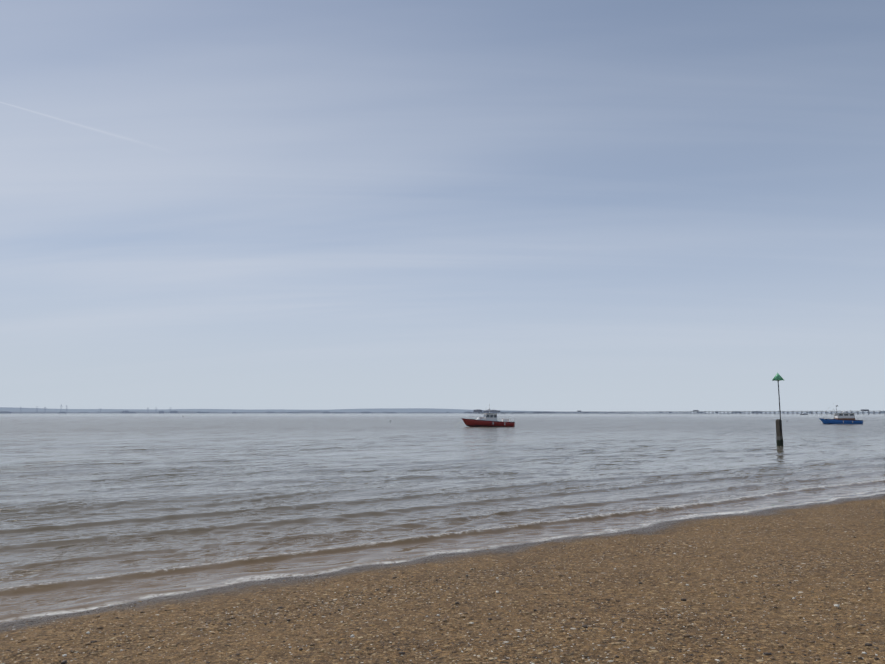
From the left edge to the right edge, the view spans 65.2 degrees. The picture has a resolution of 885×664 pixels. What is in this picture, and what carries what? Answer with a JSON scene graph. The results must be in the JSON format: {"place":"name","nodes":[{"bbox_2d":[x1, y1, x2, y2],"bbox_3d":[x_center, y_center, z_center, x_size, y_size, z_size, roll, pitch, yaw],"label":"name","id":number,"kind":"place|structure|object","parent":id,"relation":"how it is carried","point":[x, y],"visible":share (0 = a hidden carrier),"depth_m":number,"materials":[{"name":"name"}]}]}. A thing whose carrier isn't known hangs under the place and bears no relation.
{"place":"outdoors","nodes":[
{"label":"outdoors","id":0,"kind":"place"},
{"bbox_2d":[0,407,866,412],"bbox_3d":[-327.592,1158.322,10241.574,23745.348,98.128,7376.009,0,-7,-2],"label":"hills","id":1,"kind":"structure","parent":0,"point":[11,409],"depth_m":12289.92,"materials":[{"name":"grey"}]},
{"bbox_2d":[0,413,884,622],"bbox_3d":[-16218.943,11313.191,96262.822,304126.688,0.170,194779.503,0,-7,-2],"label":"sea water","id":2,"kind":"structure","parent":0,"point":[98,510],"depth_m":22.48,"materials":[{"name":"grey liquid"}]},
{"bbox_2d":[12,411,457,412],"bbox_3d":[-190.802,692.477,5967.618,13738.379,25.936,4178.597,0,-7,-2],"label":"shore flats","id":3,"kind":"structure","parent":2,"relation":"on","point":[229,412],"depth_m":7224.39,"materials":[{"name":"grey"}]},
{"bbox_2d":[0,404,884,412],"bbox_3d":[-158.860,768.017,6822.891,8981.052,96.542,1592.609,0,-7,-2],"label":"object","id":4,"kind":"object","parent":3,"relation":"on","point":[44,408],"visible":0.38,"depth_m":6916.45,"materials":[{"name":"silver metal"}]},
{"bbox_2d":[458,404,514,426],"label":"boat","id":5,"kind":"object","parent":2,"relation":"on","point":[489,419],"visible":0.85,"depth_m":118.35,"materials":[{"name":"paint"}]},
{"bbox_2d":[772,373,783,445],"bbox_3d":[24.228,6.130,49.575,0.840,6.420,0.840,2,-6,-27],"label":"marker post","id":6,"kind":"object","parent":2,"relation":"in","point":[779,434],"visible":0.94,"depth_m":49.56,"materials":[{"name":"grey metal"}]},
{"bbox_2d":[819,405,862,423],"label":"blue fishing boat","id":7,"kind":"object","parent":2,"relation":"on","point":[844,418],"visible":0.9,"depth_m":149.74,"materials":[{"name":"paint"}]},
{"bbox_2d":[0,493,884,663],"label":"beach sand","id":8,"kind":"structure","parent":0,"point":[752,549],"depth_m":7.12,"materials":[{"name":"brown sand"}]},
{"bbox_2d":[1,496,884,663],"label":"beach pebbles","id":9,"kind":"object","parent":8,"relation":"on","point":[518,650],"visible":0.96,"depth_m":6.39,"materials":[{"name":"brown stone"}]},
{"bbox_2d":[0,0,884,412],"label":"sky","id":10,"kind":"structure","parent":0,"point":[511,205],"materials":[{"name":"blue"}]},
{"bbox_2d":[473,409,880,413],"bbox_3d":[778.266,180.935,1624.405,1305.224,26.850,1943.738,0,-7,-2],"label":"pier","id":11,"kind":"structure","parent":0,"point":[497,411],"depth_m":1809.62,"materials":[{"name":"silver metal"}]}
]}

